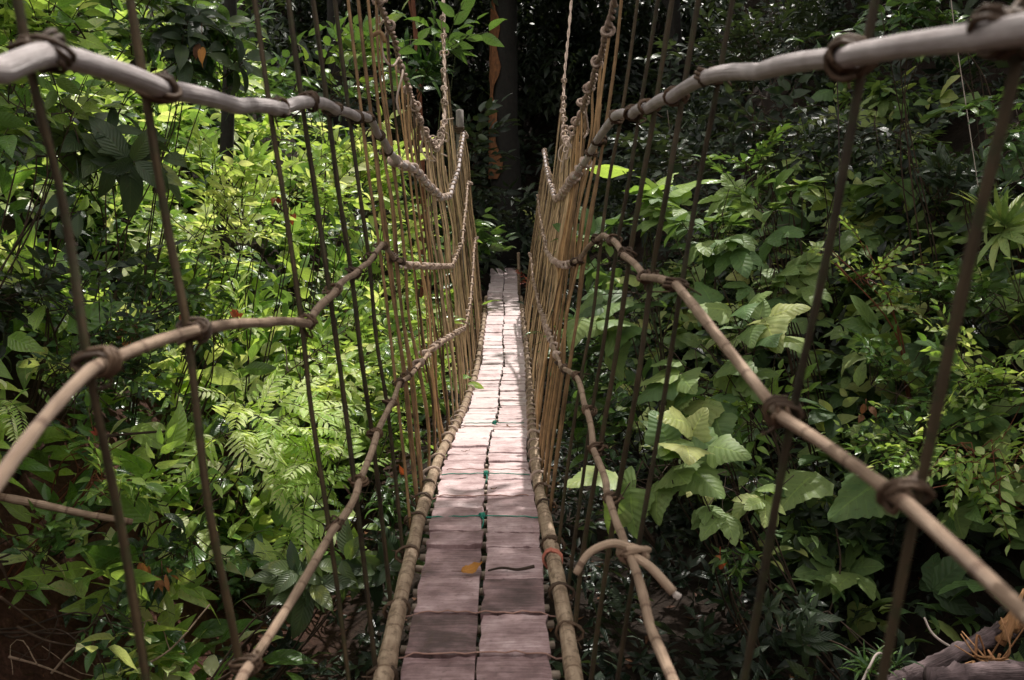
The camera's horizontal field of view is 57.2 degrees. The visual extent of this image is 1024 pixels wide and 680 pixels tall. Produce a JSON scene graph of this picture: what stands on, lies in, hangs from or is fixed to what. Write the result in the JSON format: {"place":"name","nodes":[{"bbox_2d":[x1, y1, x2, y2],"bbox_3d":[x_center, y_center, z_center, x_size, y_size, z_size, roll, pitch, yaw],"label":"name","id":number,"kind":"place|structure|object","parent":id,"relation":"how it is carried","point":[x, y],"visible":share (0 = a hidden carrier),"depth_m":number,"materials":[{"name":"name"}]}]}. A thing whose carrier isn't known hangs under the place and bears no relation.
{"place":"outdoors","nodes":[
{"label":"outdoors","id":0,"kind":"place"},
{"bbox_2d":[0,0,1023,679],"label":"ground","id":1,"kind":"structure","parent":0,"point":[676,620],"depth_m":7.40,"materials":[{"name":"green plant"}]},
{"bbox_2d":[0,399,28,444],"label":"fern plant","id":2,"kind":"object","parent":1,"relation":"on","point":[14,420],"visible":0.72,"depth_m":5.30,"materials":[{"name":"green plant"}]},
{"bbox_2d":[9,626,75,659],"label":"dry twig","id":3,"kind":"object","parent":1,"relation":"on","point":[34,635],"visible":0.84,"depth_m":5.20,"materials":[{"name":"brown wood"}]},
{"bbox_2d":[8,639,79,679],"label":"dry twig","id":4,"kind":"object","parent":1,"relation":"on","point":[27,661],"visible":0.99,"depth_m":5.19,"materials":[{"name":"brown wood"}]},
{"bbox_2d":[0,482,109,573],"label":"leafy herb","id":5,"kind":"object","parent":1,"relation":"on","point":[57,536],"visible":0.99,"depth_m":5.18,"materials":[{"name":"green plant"}]},
{"bbox_2d":[0,493,132,524],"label":"fallen branch","id":6,"kind":"object","parent":5,"relation":"on","point":[22,500],"visible":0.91,"depth_m":5.13,"materials":[{"name":"brown wood"}]},
{"bbox_2d":[9,390,134,547],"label":"leafy sprig","id":7,"kind":"object","parent":1,"relation":"on","point":[82,440],"visible":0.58,"depth_m":5.53,"materials":[{"name":"green plant"}]},
{"bbox_2d":[0,0,146,284],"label":"leafy shrub","id":8,"kind":"object","parent":1,"relation":"on","point":[39,21],"visible":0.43,"depth_m":6.14,"materials":[{"name":"green plant"}]},
{"bbox_2d":[0,0,151,288],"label":"leafy shrub","id":9,"kind":"object","parent":1,"relation":"on","point":[12,124],"visible":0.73,"depth_m":5.83,"materials":[{"name":"green plant"}]},
{"bbox_2d":[42,630,112,675],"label":"dry twig","id":10,"kind":"object","parent":1,"relation":"on","point":[63,659],"visible":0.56,"depth_m":5.39,"materials":[{"name":"brown wood"}]},
{"bbox_2d":[0,579,160,679],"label":"leafy herb","id":11,"kind":"object","parent":1,"relation":"on","point":[121,615],"visible":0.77,"depth_m":5.24,"materials":[{"name":"green plant"}]},
{"bbox_2d":[0,596,58,659],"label":"dry twig","id":12,"kind":"object","parent":11,"relation":"on","point":[15,607],"visible":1,"depth_m":5.14,"materials":[{"name":"brown wood"}]},
{"bbox_2d":[0,439,170,592],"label":"leafy sprig","id":13,"kind":"object","parent":1,"relation":"on","point":[128,487],"visible":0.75,"depth_m":5.29,"materials":[{"name":"green plant"}]},
{"bbox_2d":[0,211,188,372],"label":"leafy shrub","id":14,"kind":"object","parent":1,"relation":"on","point":[16,291],"visible":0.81,"depth_m":6.18,"materials":[{"name":"green plant"}]},
{"bbox_2d":[5,84,187,430],"bbox_3d":[-2.833,-0.432,6.237,1.420,2.492,0.914,0,9,-1],"label":"ribbed shrub","id":15,"kind":"object","parent":1,"relation":"on","point":[110,150],"visible":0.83,"depth_m":6.02,"materials":[{"name":"green plant"}]},
{"bbox_2d":[12,264,201,479],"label":"leafy shrub","id":16,"kind":"object","parent":1,"relation":"on","point":[126,323],"visible":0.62,"depth_m":5.95,"materials":[{"name":"green plant"}]},
{"bbox_2d":[58,226,236,460],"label":"leafy shrub","id":17,"kind":"object","parent":1,"relation":"on","point":[193,295],"visible":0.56,"depth_m":6.42,"materials":[{"name":"green plant"}]},
{"bbox_2d":[107,429,189,437],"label":"fallen branch","id":18,"kind":"object","parent":1,"relation":"on","point":[127,434],"visible":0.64,"depth_m":6.21,"materials":[{"name":"brown plant"}]},
{"bbox_2d":[52,423,249,558],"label":"leafy shrub","id":19,"kind":"object","parent":1,"relation":"on","point":[163,466],"visible":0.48,"depth_m":5.75,"materials":[{"name":"green plant"}]},
{"bbox_2d":[83,503,275,621],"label":"leafy shrub","id":20,"kind":"object","parent":1,"relation":"on","point":[156,589],"visible":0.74,"depth_m":5.68,"materials":[{"name":"green plant"}]},
{"bbox_2d":[93,0,278,359],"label":"leafy shrub","id":21,"kind":"object","parent":1,"relation":"on","point":[124,40],"visible":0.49,"depth_m":6.75,"materials":[{"name":"green plant"}]},
{"bbox_2d":[125,0,273,453],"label":"leafy shrub","id":22,"kind":"object","parent":1,"relation":"on","point":[192,23],"visible":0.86,"depth_m":6.59,"materials":[{"name":"green plant"}]},
{"bbox_2d":[137,271,285,536],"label":"ginger plant","id":23,"kind":"object","parent":1,"relation":"on","point":[234,313],"visible":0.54,"depth_m":6.63,"materials":[{"name":"green plant"}]},
{"bbox_2d":[152,118,282,467],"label":"upright shrub","id":24,"kind":"object","parent":1,"relation":"on","point":[256,155],"visible":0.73,"depth_m":7.23,"materials":[{"name":"green plant"}]},
{"bbox_2d":[131,146,306,474],"bbox_3d":[-2.339,-0.121,7.514,1.216,2.823,1.437,-6,10,-33],"label":"sunlit bush","id":25,"kind":"object","parent":1,"relation":"on","point":[247,222],"visible":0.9,"depth_m":7.33,"materials":[{"name":"green plant"}]},
{"bbox_2d":[212,0,236,363],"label":"forest tree","id":26,"kind":"object","parent":1,"relation":"on","point":[227,135],"visible":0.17,"depth_m":9.96,"materials":[{"name":"brown plant"}]},
{"bbox_2d":[0,0,484,679],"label":"undergrowth","id":27,"kind":"object","parent":1,"relation":"on","point":[174,636],"visible":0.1,"depth_m":9.47,"materials":[{"name":"green plant"}]},
{"bbox_2d":[0,0,500,679],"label":"undergrowth","id":28,"kind":"object","parent":1,"relation":"on","point":[104,558],"visible":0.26,"depth_m":7.51,"materials":[{"name":"green plant"}]},
{"bbox_2d":[0,563,46,608],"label":"dry twig","id":29,"kind":"object","parent":28,"relation":"on","point":[8,581],"visible":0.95,"depth_m":5.32,"materials":[{"name":"brown wood"}]},
{"bbox_2d":[129,604,209,674],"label":"dry twig","id":30,"kind":"object","parent":28,"relation":"on","point":[172,647],"visible":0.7,"depth_m":5.43,"materials":[{"name":"brown wood"}]},
{"bbox_2d":[167,360,365,565],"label":"feathery shrub","id":31,"kind":"object","parent":1,"relation":"on","point":[276,432],"visible":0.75,"depth_m":6.22,"materials":[{"name":"green plant"}]},
{"bbox_2d":[210,539,355,679],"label":"leaf plant","id":32,"kind":"object","parent":1,"relation":"on","point":[279,579],"visible":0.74,"depth_m":5.02,"materials":[{"name":"green plant"}]},
{"bbox_2d":[213,327,396,577],"bbox_3d":[-1.610,0.897,7.389,1.545,2.097,0.900,6,11,35],"label":"leafy shrub","id":33,"kind":"object","parent":1,"relation":"on","point":[328,388],"visible":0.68,"depth_m":7.15,"materials":[{"name":"green plant"}]},
{"bbox_2d":[233,125,389,496],"bbox_3d":[-1.815,-0.167,8.352,1.469,3.415,1.090,-3,9,-16],"label":"flowering shrub","id":34,"kind":"object","parent":1,"relation":"on","point":[302,170],"visible":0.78,"depth_m":8.13,"materials":[{"name":"green plant"}]},
{"bbox_2d":[241,416,390,652],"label":"feathery shrub","id":35,"kind":"object","parent":1,"relation":"on","point":[293,474],"visible":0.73,"depth_m":6.03,"materials":[{"name":"green plant"}]},
{"bbox_2d":[243,0,431,354],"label":"leafy shrub","id":36,"kind":"object","parent":1,"relation":"on","point":[288,78],"visible":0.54,"depth_m":9.44,"materials":[{"name":"green plant"}]},
{"bbox_2d":[271,518,424,679],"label":"leaf plant","id":37,"kind":"object","parent":1,"relation":"on","point":[350,566],"visible":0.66,"depth_m":5.30,"materials":[{"name":"green plant"}]},
{"bbox_2d":[312,106,436,365],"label":"sunlit bush","id":38,"kind":"object","parent":1,"relation":"on","point":[345,160],"visible":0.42,"depth_m":10.17,"materials":[{"name":"green plant"}]},
{"bbox_2d":[294,281,467,506],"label":"sunlit bush","id":39,"kind":"object","parent":1,"relation":"on","point":[370,359],"visible":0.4,"depth_m":8.62,"materials":[{"name":"green plant"}]},
{"bbox_2d":[321,437,441,570],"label":"leafy shrub","id":40,"kind":"object","parent":1,"relation":"on","point":[391,508],"visible":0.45,"depth_m":6.91,"materials":[{"name":"green plant"}]},
{"bbox_2d":[319,196,452,360],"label":"leafy shrub","id":41,"kind":"object","parent":1,"relation":"on","point":[361,300],"visible":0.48,"depth_m":10.40,"materials":[{"name":"green plant"}]},
{"bbox_2d":[327,0,459,141],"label":"forest tree","id":42,"kind":"object","parent":1,"relation":"on","point":[331,19],"visible":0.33,"depth_m":20.72,"materials":[{"name":"brown plant"}]},
{"bbox_2d":[360,27,454,400],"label":"glossy shrub","id":43,"kind":"object","parent":1,"relation":"on","point":[432,60],"visible":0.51,"depth_m":11.97,"materials":[{"name":"green plant"}]},
{"bbox_2d":[237,0,583,139],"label":"forest tree","id":44,"kind":"object","parent":1,"relation":"on","point":[421,13],"visible":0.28,"depth_m":26.01,"materials":[{"name":"green plant"}]},
{"bbox_2d":[408,0,424,356],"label":"forest tree","id":45,"kind":"object","parent":1,"relation":"on","point":[412,7],"visible":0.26,"depth_m":14.09,"materials":[{"name":"brown plant"}]},
{"bbox_2d":[364,310,484,460],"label":"leafy shrub","id":46,"kind":"object","parent":1,"relation":"on","point":[477,385],"visible":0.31,"depth_m":9.97,"materials":[{"name":"green plant"}]},
{"bbox_2d":[392,0,506,419],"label":"glossy shrub","id":47,"kind":"object","parent":1,"relation":"on","point":[454,39],"visible":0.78,"depth_m":11.83,"materials":[{"name":"green plant"}]},
{"bbox_2d":[438,93,521,256],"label":"leafy shrub","id":48,"kind":"object","parent":1,"relation":"on","point":[490,105],"visible":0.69,"depth_m":18.61,"materials":[{"name":"green plant"}]},
{"bbox_2d":[446,200,518,300],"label":"broad leaf plant","id":49,"kind":"object","parent":1,"relation":"on","point":[488,244],"visible":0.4,"depth_m":16.47,"materials":[{"name":"green plant"}]},
{"bbox_2d":[0,193,996,679],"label":"leaf litter","id":50,"kind":"object","parent":1,"relation":"on","point":[482,579],"visible":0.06,"depth_m":7.25,"materials":[{"name":"brown plant"}]},
{"bbox_2d":[488,0,528,275],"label":"forest tree","id":51,"kind":"object","parent":1,"relation":"on","point":[503,76],"visible":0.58,"depth_m":22.18,"materials":[{"name":"brown plant"}]},
{"bbox_2d":[0,0,1023,679],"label":"suspension bridge","id":52,"kind":"structure","parent":1,"relation":"on","point":[444,628],"depth_m":3.44,"materials":[{"name":"brown wood"}]},
{"bbox_2d":[456,561,481,573],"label":"fallen leaf","id":53,"kind":"object","parent":52,"relation":"on","point":[472,568],"visible":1,"depth_m":4.03,"materials":[{"name":"orange plant"}]},
{"bbox_2d":[488,565,534,570],"bbox_3d":[-0.003,0.985,4.051,0.204,0.023,0.026,-1,9,-4],"label":"dry stick","id":54,"kind":"object","parent":52,"relation":"on","point":[519,569],"visible":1,"depth_m":4.05,"materials":[{"name":"brown wood"}]},
{"bbox_2d":[200,0,828,288],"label":"undergrowth","id":55,"kind":"object","parent":1,"relation":"on","point":[529,201],"visible":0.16,"depth_m":22.41,"materials":[{"name":"green plant"}]},
{"bbox_2d":[515,270,542,292],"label":"leafy shrub","id":56,"kind":"object","parent":1,"relation":"on","point":[524,281],"visible":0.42,"depth_m":16.21,"materials":[{"name":"green plant"}]},
{"bbox_2d":[399,0,775,159],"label":"forest tree","id":57,"kind":"object","parent":1,"relation":"on","point":[588,47],"visible":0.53,"depth_m":25.05,"materials":[{"name":"green plant"}]},
{"bbox_2d":[523,299,663,482],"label":"leafy shrub","id":58,"kind":"object","parent":1,"relation":"on","point":[593,353],"visible":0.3,"depth_m":9.53,"materials":[{"name":"green plant"}]},
{"bbox_2d":[490,0,718,168],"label":"forest tree","id":59,"kind":"object","parent":1,"relation":"on","point":[675,23],"visible":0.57,"depth_m":20.27,"materials":[{"name":"brown plant"}]},
{"bbox_2d":[204,195,1023,679],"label":"undergrowth","id":60,"kind":"object","parent":1,"relation":"on","point":[728,641],"visible":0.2,"depth_m":6.82,"materials":[{"name":"green plant"}]},
{"bbox_2d":[550,359,678,569],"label":"broad leaf shrub","id":61,"kind":"object","parent":1,"relation":"on","point":[580,431],"visible":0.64,"depth_m":7.46,"materials":[{"name":"green plant"}]},
{"bbox_2d":[551,206,690,527],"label":"lobed leaf shrub","id":62,"kind":"object","parent":1,"relation":"on","point":[592,269],"visible":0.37,"depth_m":8.65,"materials":[{"name":"green plant"}]},
{"bbox_2d":[543,266,728,570],"bbox_3d":[0.991,0.704,7.749,1.589,2.718,0.986,-7,11,-38],"label":"broad leaf shrub","id":63,"kind":"object","parent":1,"relation":"on","point":[630,330],"visible":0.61,"depth_m":7.27,"materials":[{"name":"green plant"}]},
{"bbox_2d":[586,164,727,539],"bbox_3d":[1.269,0.253,8.220,1.484,3.508,0.829,-6,11,-36],"label":"arum plant","id":64,"kind":"object","parent":1,"relation":"on","point":[617,170],"visible":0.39,"depth_m":7.95,"materials":[{"name":"green plant"}]},
{"bbox_2d":[608,110,722,368],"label":"leafy shrub","id":65,"kind":"object","parent":1,"relation":"on","point":[660,140],"visible":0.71,"depth_m":10.12,"materials":[{"name":"green plant"}]},
{"bbox_2d":[567,406,777,679],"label":"leaf plant","id":66,"kind":"object","parent":1,"relation":"on","point":[705,451],"visible":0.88,"depth_m":5.70,"materials":[{"name":"green plant"}]},
{"bbox_2d":[637,344,778,591],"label":"broad leaf shrub","id":67,"kind":"object","parent":1,"relation":"on","point":[684,388],"visible":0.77,"depth_m":6.78,"materials":[{"name":"green plant"}]},
{"bbox_2d":[630,176,804,545],"bbox_3d":[1.710,0.332,7.536,1.519,3.269,1.232,0,9,-1],"label":"lobed leaf shrub","id":68,"kind":"object","parent":1,"relation":"on","point":[742,260],"visible":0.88,"depth_m":7.26,"materials":[{"name":"green plant"}]},
{"bbox_2d":[635,0,810,336],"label":"leafy shrub","id":69,"kind":"object","parent":1,"relation":"on","point":[744,39],"visible":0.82,"depth_m":9.86,"materials":[{"name":"green plant"}]},
{"bbox_2d":[683,359,820,537],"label":"leafy shrub","id":70,"kind":"object","parent":1,"relation":"on","point":[743,410],"visible":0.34,"depth_m":6.88,"materials":[{"name":"green plant"}]},
{"bbox_2d":[694,123,810,463],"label":"leafy sprig","id":71,"kind":"object","parent":1,"relation":"on","point":[773,139],"visible":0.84,"depth_m":7.63,"materials":[{"name":"green plant"}]},
{"bbox_2d":[687,281,820,606],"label":"broad leaf shrub","id":72,"kind":"object","parent":1,"relation":"on","point":[768,329],"visible":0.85,"depth_m":6.52,"materials":[{"name":"green plant"}]},
{"bbox_2d":[678,471,834,672],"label":"leaf plant","id":73,"kind":"object","parent":1,"relation":"on","point":[728,524],"visible":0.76,"depth_m":5.64,"materials":[{"name":"green plant"}]},
{"bbox_2d":[513,0,1023,660],"bbox_3d":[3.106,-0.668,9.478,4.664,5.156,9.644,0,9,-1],"label":"undergrowth","id":74,"kind":"object","parent":1,"relation":"on","point":[946,583],"visible":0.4,"depth_m":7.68,"materials":[{"name":"green plant"}]},
{"bbox_2d":[698,168,839,479],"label":"lobed leaf shrub","id":75,"kind":"object","parent":1,"relation":"on","point":[742,199],"visible":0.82,"depth_m":7.63,"materials":[{"name":"green plant"}]},
{"bbox_2d":[708,538,842,679],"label":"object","id":76,"kind":"object","parent":1,"relation":"on","point":[720,560],"visible":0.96,"depth_m":5.53,"materials":[{"name":"green plant"}]},
{"bbox_2d":[723,241,832,476],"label":"lobed leaf shrub","id":77,"kind":"object","parent":1,"relation":"on","point":[799,272],"visible":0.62,"depth_m":7.20,"materials":[{"name":"green plant"}]},
{"bbox_2d":[683,44,878,345],"bbox_3d":[2.558,-1.383,9.244,1.865,3.097,1.370,3,9,19],"label":"leafy shrub","id":78,"kind":"object","parent":1,"relation":"on","point":[733,134],"visible":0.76,"depth_m":9.23,"materials":[{"name":"green plant"}]},
{"bbox_2d":[736,588,900,671],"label":"leafy herb","id":79,"kind":"object","parent":1,"relation":"on","point":[807,616],"visible":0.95,"depth_m":5.29,"materials":[{"name":"green plant"}]},
{"bbox_2d":[736,431,917,581],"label":"leafy shrub","id":80,"kind":"object","parent":1,"relation":"on","point":[814,513],"visible":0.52,"depth_m":6.64,"materials":[{"name":"green plant"}]},
{"bbox_2d":[815,528,841,677],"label":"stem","id":81,"kind":"object","parent":80,"relation":"hanging from","point":[838,542],"visible":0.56,"depth_m":6.42,"materials":[{"name":"brown plant"}]},
{"bbox_2d":[778,65,958,258],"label":"leafy shrub","id":82,"kind":"object","parent":1,"relation":"on","point":[867,141],"visible":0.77,"depth_m":8.73,"materials":[{"name":"green plant"}]},
{"bbox_2d":[785,0,956,329],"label":"leafy shrub","id":83,"kind":"object","parent":1,"relation":"on","point":[859,28],"visible":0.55,"depth_m":7.87,"materials":[{"name":"green plant"}]},
{"bbox_2d":[837,82,839,262],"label":"hanging vine","id":84,"kind":"object","parent":83,"relation":"hanging from","point":[838,157],"visible":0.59,"depth_m":8.26,"materials":[{"name":"brown plant"}]},
{"bbox_2d":[802,211,940,485],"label":"red stem plant","id":85,"kind":"object","parent":1,"relation":"on","point":[882,295],"visible":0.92,"depth_m":6.82,"materials":[{"name":"green plant"}]},
{"bbox_2d":[835,638,924,679],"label":"grass tuft","id":86,"kind":"object","parent":1,"relation":"on","point":[864,662],"visible":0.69,"depth_m":4.97,"materials":[{"name":"green plant"}]},
{"bbox_2d":[862,652,880,679],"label":"bleached stick","id":87,"kind":"object","parent":86,"relation":"on","point":[871,663],"visible":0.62,"depth_m":4.88,"materials":[{"name":"beige wood"}]},
{"bbox_2d":[838,323,982,494],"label":"leafy shrub","id":88,"kind":"object","parent":1,"relation":"on","point":[867,344],"visible":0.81,"depth_m":6.33,"materials":[{"name":"green plant"}]},
{"bbox_2d":[834,379,1017,512],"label":"leafy shrub","id":89,"kind":"object","parent":1,"relation":"on","point":[904,459],"visible":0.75,"depth_m":6.00,"materials":[{"name":"green plant"}]},
{"bbox_2d":[877,1,1021,269],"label":"leafy shrub","id":90,"kind":"object","parent":1,"relation":"on","point":[934,23],"visible":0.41,"depth_m":7.60,"materials":[{"name":"green plant"}]},
{"bbox_2d":[883,260,1023,386],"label":"leafy shrub","id":91,"kind":"object","parent":1,"relation":"on","point":[919,284],"visible":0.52,"depth_m":7.13,"materials":[{"name":"green plant"}]},
{"bbox_2d":[888,621,1023,679],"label":"dead log","id":92,"kind":"object","parent":1,"relation":"on","point":[949,655],"visible":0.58,"depth_m":4.97,"materials":[{"name":"brown wood"}]},
{"bbox_2d":[923,617,949,646],"bbox_3d":[2.361,1.619,5.150,0.219,0.137,0.032,8,12,43],"label":"bleached stick","id":93,"kind":"object","parent":92,"relation":"on","point":[936,637],"visible":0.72,"depth_m":5.17,"materials":[{"name":"beige wood"}]},
{"bbox_2d":[995,588,1023,646],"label":"split stump","id":94,"kind":"object","parent":92,"relation":"on","point":[1012,623],"visible":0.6,"depth_m":5.00,"materials":[{"name":"brown wood"}]},
{"bbox_2d":[914,142,1018,320],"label":"plant","id":95,"kind":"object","parent":1,"relation":"on","point":[938,160],"depth_m":7.34,"materials":[{"name":"green plant"}]},
{"bbox_2d":[911,245,1023,339],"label":"leafy shrub","id":96,"kind":"object","parent":1,"relation":"on","point":[979,291],"visible":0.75,"depth_m":6.44,"materials":[{"name":"green plant"}]},
{"bbox_2d":[915,298,1023,420],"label":"leafy shrub","id":97,"kind":"object","parent":1,"relation":"on","point":[972,380],"visible":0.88,"depth_m":5.83,"materials":[{"name":"green plant"}]},
{"bbox_2d":[922,659,1023,679],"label":"dead log","id":98,"kind":"object","parent":1,"relation":"on","point":[1009,669],"visible":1,"depth_m":4.49,"materials":[{"name":"brown wood"}]},
{"bbox_2d":[954,617,1023,662],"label":"root tangle","id":99,"kind":"object","parent":98,"relation":"on","point":[991,657],"visible":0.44,"depth_m":4.76,"materials":[{"name":"brown wood"}]},
{"bbox_2d":[928,397,1023,555],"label":"hanging branch","id":100,"kind":"object","parent":1,"relation":"on","point":[988,488],"visible":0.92,"depth_m":5.56,"materials":[{"name":"green plant"}]},
{"bbox_2d":[946,76,1023,214],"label":"climbing plant","id":101,"kind":"object","parent":1,"relation":"on","point":[988,112],"visible":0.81,"depth_m":6.26,"materials":[{"name":"green plant"}]},
{"bbox_2d":[950,179,1023,302],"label":"fan palm","id":102,"kind":"object","parent":1,"relation":"on","point":[1003,220],"visible":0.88,"depth_m":6.08,"materials":[{"name":"green plant"}]},
{"bbox_3d":[2.241,-6.472,6.193,10.033,7.702,5.524,0,9,-1],"label":"forest tree","id":103,"kind":"object","parent":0,"visible":0},
{"bbox_2d":[951,0,978,186],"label":"hanging vine","id":104,"kind":"object","parent":103,"relation":"hanging from","point":[965,100],"visible":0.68,"depth_m":7.04,"materials":[{"name":"plant"}]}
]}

